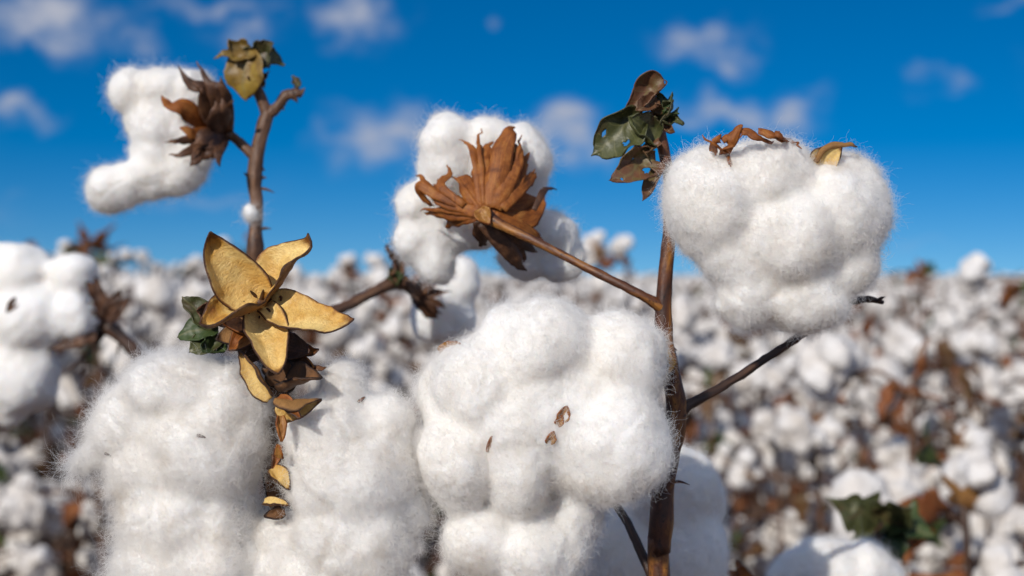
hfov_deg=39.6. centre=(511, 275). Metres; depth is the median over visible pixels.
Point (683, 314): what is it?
cotton plant
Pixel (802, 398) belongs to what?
cotton plant
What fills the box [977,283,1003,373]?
cotton plant
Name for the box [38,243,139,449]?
cotton plant
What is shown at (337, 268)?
cotton plant
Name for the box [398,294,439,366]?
cotton plant
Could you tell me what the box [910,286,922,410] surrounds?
cotton plant
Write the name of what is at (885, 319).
cotton plant
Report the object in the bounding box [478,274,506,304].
cotton plant
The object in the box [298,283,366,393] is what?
cotton plant
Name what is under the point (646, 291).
cotton plant
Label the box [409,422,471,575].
cotton plant
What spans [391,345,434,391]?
cotton plant
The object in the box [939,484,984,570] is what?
cotton plant
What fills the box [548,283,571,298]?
cotton plant
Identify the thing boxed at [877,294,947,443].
cotton plant
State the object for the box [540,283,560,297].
cotton plant
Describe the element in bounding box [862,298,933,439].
cotton plant
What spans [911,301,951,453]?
cotton plant
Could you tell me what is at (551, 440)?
cotton plant
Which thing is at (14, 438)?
cotton plant
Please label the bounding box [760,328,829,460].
cotton plant
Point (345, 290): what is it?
cotton plant
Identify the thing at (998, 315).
cotton plant
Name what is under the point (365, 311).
cotton plant
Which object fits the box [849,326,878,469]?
cotton plant
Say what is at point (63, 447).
cotton plant
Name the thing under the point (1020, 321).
cotton plant
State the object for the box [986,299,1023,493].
cotton plant
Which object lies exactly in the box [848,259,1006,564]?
cotton plant
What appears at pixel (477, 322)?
cotton plant
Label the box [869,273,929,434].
cotton plant
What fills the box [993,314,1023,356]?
cotton plant
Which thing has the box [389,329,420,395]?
cotton plant
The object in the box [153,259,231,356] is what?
cotton plant
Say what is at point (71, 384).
cotton plant
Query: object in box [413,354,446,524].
cotton plant
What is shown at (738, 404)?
cotton plant
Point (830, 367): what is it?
cotton plant
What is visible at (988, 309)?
cotton plant
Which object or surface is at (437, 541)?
cotton plant
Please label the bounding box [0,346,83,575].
cotton plant
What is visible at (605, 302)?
cotton plant
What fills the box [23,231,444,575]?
cotton plant
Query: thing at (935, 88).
sky
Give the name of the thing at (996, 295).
cotton plant
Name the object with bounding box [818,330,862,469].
cotton plant
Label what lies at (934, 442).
cotton plant
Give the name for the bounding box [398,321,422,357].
cotton plant
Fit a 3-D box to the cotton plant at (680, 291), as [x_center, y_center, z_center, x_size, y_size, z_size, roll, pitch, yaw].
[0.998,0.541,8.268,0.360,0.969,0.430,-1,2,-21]
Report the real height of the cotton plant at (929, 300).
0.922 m
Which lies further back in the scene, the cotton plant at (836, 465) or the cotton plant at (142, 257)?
the cotton plant at (142, 257)
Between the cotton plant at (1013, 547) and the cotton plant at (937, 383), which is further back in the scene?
the cotton plant at (937, 383)
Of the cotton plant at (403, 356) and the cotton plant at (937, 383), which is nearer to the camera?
the cotton plant at (937, 383)
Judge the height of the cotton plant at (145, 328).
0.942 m
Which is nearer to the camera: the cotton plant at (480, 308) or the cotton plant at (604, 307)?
the cotton plant at (604, 307)
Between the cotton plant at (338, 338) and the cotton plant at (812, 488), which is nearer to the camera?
the cotton plant at (338, 338)
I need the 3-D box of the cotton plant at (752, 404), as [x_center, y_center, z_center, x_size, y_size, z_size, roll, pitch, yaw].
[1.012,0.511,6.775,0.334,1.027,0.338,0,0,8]
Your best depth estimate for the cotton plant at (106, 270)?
3.56 m
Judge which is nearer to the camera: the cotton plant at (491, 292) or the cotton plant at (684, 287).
the cotton plant at (491, 292)
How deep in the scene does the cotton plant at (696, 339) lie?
4.75 m
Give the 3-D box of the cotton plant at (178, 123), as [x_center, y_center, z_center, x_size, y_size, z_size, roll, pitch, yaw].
[-0.088,0.460,0.668,0.214,1.126,0.070,0,0,-42]
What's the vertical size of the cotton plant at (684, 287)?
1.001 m
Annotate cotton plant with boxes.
[0,221,141,571]
[0,241,147,433]
[0,241,178,575]
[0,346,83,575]
[0,383,77,575]
[0,411,77,481]
[0,443,22,574]
[6,377,112,575]
[11,240,117,565]
[20,366,82,448]
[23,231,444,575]
[26,414,89,447]
[32,321,113,575]
[36,365,92,564]
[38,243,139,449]
[39,264,178,534]
[39,348,156,547]
[44,291,113,558]
[53,253,152,423]
[57,273,189,550]
[57,340,140,550]
[60,333,152,473]
[77,38,484,508]
[100,250,166,327]
[106,268,134,282]
[108,268,135,289]
[122,268,158,334]
[123,305,172,354]
[130,274,184,345]
[136,261,155,274]
[143,283,187,352]
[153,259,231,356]
[153,266,209,349]
[163,320,229,354]
[164,265,189,319]
[177,254,210,317]
[181,278,237,356]
[222,234,324,363]
[266,288,389,513]
[281,284,307,397]
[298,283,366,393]
[299,265,356,391]
[299,335,333,395]
[304,273,360,371]
[307,253,405,391]
[311,323,386,366]
[321,252,419,418]
[322,271,339,297]
[337,281,379,322]
[337,287,362,338]
[342,289,404,391]
[348,322,380,342]
[355,253,441,524]
[361,295,442,544]
[364,302,383,333]
[374,290,413,375]
[377,70,909,575]
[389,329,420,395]
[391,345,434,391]
[392,367,443,528]
[397,316,432,372]
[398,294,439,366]
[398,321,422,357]
[399,341,425,395]
[403,398,442,575]
[406,352,444,574]
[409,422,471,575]
[410,382,443,575]
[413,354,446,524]
[414,314,482,570]
[414,539,463,575]
[435,290,494,349]
[436,545,457,575]
[476,294,496,311]
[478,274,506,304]
[492,285,509,305]
[513,292,530,301]
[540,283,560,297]
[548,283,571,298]
[568,288,595,310]
[581,304,589,313]
[582,230,705,575]
[587,305,609,315]
[594,298,607,311]
[630,286,654,320]
[648,289,735,562]
[650,320,745,557]
[652,309,710,423]
[660,319,809,574]
[661,337,808,548]
[672,281,695,330]
[673,286,683,296]
[673,341,777,575]
[689,297,783,568]
[691,299,791,571]
[692,287,707,325]
[692,317,772,473]
[693,340,817,544]
[693,367,707,424]
[695,299,755,414]
[697,304,756,480]
[711,366,835,560]
[726,491,936,575]
[727,343,923,575]
[735,393,756,498]
[738,331,768,414]
[738,332,781,399]
[750,325,812,525]
[753,338,815,497]
[754,339,791,489]
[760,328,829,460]
[772,311,920,514]
[792,310,866,406]
[794,295,874,517]
[798,333,993,575]
[799,343,908,520]
[807,353,915,528]
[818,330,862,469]
[825,302,879,429]
[828,445,1023,575]
[834,285,889,332]
[837,303,878,423]
[839,382,964,574]
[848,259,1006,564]
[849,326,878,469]
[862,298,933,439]
[868,288,962,434]
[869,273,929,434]
[872,317,988,560]
[874,328,1023,573]
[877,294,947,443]
[884,308,1022,573]
[886,285,948,463]
[889,304,958,449]
[900,286,919,326]
[907,312,955,448]
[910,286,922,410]
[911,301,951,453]
[922,377,1023,573]
[924,296,978,452]
[926,295,994,452]
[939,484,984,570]
[940,367,1023,568]
[942,297,1006,429]
[948,286,997,397]
[948,323,1023,485]
[954,252,1023,554]
[962,289,1023,457]
[974,283,1022,427]
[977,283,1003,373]
[983,535,1023,572]
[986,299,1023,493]
[987,303,1023,428]
[992,295,1023,459]
[992,505,1023,546]
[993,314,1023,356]
[994,351,1023,455]
[1010,485,1022,506]
[1012,360,1023,381]
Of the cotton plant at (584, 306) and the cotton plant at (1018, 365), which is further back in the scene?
the cotton plant at (584, 306)
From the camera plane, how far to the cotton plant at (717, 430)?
2.73 m
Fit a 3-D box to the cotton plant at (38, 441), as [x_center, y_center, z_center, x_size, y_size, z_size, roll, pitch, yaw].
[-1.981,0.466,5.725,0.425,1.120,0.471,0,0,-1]
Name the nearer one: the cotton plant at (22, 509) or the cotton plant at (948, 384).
the cotton plant at (22, 509)
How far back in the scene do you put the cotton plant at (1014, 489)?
3.60 m
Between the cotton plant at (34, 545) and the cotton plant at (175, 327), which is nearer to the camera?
the cotton plant at (34, 545)
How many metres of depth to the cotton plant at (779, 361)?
7.70 m
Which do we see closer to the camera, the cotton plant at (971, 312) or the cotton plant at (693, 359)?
the cotton plant at (693, 359)
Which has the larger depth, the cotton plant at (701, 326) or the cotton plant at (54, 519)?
the cotton plant at (701, 326)
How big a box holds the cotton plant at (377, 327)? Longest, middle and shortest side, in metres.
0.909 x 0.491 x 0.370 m
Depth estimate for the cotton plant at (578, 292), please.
8.62 m
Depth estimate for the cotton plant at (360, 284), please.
8.55 m
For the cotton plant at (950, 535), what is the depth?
3.11 m
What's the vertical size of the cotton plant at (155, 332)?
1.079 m
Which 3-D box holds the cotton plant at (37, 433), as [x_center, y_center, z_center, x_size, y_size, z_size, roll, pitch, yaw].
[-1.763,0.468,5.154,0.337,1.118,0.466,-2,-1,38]
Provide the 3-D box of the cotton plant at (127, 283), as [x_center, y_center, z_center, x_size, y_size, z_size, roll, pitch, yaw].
[-0.969,0.508,3.800,0.468,1.034,0.428,0,0,23]
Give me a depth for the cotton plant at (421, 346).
5.76 m
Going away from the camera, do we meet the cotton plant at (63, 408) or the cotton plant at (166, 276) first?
the cotton plant at (63, 408)
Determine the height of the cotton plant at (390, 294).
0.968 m
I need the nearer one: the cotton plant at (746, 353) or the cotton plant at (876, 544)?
the cotton plant at (876, 544)
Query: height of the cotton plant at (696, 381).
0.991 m
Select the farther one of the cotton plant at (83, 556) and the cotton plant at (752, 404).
the cotton plant at (752, 404)
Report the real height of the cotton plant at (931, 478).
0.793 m
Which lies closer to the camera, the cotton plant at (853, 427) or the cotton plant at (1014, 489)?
the cotton plant at (1014, 489)
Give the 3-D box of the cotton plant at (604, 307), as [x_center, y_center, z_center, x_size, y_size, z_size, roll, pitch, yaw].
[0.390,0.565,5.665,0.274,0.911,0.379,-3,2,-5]
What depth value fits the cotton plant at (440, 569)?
2.29 m
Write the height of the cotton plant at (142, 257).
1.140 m
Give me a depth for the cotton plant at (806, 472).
4.15 m
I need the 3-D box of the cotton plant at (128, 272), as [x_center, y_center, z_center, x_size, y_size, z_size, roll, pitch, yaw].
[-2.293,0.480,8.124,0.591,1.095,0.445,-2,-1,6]
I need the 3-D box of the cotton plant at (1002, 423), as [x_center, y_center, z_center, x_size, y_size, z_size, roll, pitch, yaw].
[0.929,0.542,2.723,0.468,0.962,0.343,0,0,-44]
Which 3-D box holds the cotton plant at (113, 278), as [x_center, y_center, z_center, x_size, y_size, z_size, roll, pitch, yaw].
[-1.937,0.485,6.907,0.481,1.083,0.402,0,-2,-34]
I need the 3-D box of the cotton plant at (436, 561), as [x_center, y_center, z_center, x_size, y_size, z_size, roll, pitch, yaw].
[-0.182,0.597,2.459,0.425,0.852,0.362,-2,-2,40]
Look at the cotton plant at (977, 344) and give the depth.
2.16 m
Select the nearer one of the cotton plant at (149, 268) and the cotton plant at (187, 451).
the cotton plant at (187, 451)
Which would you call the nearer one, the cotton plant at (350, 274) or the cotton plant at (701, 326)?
the cotton plant at (350, 274)
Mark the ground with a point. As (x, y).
(42, 540)
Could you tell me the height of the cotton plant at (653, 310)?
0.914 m
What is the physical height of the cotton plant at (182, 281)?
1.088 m
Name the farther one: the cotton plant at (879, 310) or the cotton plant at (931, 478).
the cotton plant at (879, 310)
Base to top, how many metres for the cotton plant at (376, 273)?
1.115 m
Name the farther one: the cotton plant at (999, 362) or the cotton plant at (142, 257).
the cotton plant at (142, 257)
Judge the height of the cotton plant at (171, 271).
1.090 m
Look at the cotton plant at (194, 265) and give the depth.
5.58 m
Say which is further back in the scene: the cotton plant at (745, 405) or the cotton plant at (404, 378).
the cotton plant at (745, 405)
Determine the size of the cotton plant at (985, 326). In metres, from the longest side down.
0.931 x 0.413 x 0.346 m
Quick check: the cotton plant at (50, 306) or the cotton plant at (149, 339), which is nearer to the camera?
the cotton plant at (50, 306)
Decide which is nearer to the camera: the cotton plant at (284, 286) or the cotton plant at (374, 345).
the cotton plant at (374, 345)
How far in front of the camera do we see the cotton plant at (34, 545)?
3.06 m
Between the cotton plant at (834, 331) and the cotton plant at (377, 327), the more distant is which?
the cotton plant at (377, 327)
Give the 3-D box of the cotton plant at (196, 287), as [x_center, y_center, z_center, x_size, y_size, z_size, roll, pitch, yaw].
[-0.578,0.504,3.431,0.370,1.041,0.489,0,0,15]
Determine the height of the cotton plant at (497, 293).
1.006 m
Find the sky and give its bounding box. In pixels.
[0,0,1023,275]
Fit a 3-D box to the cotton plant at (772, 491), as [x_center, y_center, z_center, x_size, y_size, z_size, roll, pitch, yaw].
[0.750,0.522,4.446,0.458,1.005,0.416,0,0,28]
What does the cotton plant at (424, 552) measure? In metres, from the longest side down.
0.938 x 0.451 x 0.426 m
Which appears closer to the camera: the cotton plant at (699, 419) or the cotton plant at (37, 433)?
the cotton plant at (699, 419)
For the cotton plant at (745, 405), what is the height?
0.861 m
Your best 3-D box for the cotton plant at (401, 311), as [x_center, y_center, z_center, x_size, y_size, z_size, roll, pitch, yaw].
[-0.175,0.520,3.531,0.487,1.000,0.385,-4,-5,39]
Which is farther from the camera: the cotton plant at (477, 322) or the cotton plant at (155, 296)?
the cotton plant at (477, 322)
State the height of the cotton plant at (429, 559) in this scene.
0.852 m
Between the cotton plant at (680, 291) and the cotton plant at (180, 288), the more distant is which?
the cotton plant at (680, 291)
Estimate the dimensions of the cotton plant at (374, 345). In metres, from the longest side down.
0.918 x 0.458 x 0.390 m
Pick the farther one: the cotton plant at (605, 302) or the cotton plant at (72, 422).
the cotton plant at (605, 302)
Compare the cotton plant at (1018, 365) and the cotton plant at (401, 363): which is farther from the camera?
the cotton plant at (401, 363)
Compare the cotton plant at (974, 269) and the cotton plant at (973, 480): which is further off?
the cotton plant at (974, 269)
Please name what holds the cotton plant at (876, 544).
on the ground
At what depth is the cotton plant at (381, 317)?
6.03 m
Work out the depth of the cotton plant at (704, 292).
8.95 m
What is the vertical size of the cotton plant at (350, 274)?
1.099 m
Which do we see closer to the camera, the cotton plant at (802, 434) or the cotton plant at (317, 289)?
the cotton plant at (802, 434)
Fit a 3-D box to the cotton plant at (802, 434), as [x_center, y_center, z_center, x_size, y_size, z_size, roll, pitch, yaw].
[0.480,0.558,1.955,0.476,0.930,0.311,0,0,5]
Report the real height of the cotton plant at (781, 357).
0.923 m
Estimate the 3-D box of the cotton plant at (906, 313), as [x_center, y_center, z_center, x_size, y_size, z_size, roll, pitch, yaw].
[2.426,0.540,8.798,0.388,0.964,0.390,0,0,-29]
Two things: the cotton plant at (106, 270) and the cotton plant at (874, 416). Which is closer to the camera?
the cotton plant at (106, 270)
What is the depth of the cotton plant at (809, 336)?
5.64 m
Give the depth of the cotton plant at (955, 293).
8.60 m
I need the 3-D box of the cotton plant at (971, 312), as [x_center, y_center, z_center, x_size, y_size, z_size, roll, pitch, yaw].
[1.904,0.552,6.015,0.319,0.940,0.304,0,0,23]
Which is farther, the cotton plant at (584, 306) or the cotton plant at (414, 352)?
the cotton plant at (584, 306)
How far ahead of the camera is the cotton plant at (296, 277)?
4.53 m
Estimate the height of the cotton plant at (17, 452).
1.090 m
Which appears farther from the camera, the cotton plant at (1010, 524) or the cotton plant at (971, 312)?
the cotton plant at (971, 312)
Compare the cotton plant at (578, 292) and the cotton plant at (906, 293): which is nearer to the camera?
the cotton plant at (906, 293)
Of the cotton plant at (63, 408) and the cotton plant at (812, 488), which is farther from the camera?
the cotton plant at (812, 488)
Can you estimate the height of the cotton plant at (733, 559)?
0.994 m
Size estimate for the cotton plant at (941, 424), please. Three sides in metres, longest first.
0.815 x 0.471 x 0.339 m
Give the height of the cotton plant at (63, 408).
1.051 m
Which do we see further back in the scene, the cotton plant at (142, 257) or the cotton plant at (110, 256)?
the cotton plant at (142, 257)
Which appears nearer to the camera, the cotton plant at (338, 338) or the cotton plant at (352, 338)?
the cotton plant at (338, 338)
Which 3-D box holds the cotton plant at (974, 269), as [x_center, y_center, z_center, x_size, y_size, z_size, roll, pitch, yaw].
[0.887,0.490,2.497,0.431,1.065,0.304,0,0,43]
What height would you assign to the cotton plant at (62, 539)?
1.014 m
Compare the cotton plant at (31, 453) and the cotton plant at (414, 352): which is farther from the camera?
the cotton plant at (414, 352)
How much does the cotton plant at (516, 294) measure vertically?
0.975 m
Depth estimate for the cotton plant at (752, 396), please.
6.43 m
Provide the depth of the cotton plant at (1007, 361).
4.62 m
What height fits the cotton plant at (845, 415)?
0.943 m
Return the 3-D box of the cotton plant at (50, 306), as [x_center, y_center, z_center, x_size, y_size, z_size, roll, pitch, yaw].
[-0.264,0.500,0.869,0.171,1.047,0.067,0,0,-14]
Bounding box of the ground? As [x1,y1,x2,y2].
[0,276,1023,573]
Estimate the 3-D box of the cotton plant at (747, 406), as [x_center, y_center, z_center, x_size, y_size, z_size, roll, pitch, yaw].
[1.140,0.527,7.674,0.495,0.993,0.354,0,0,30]

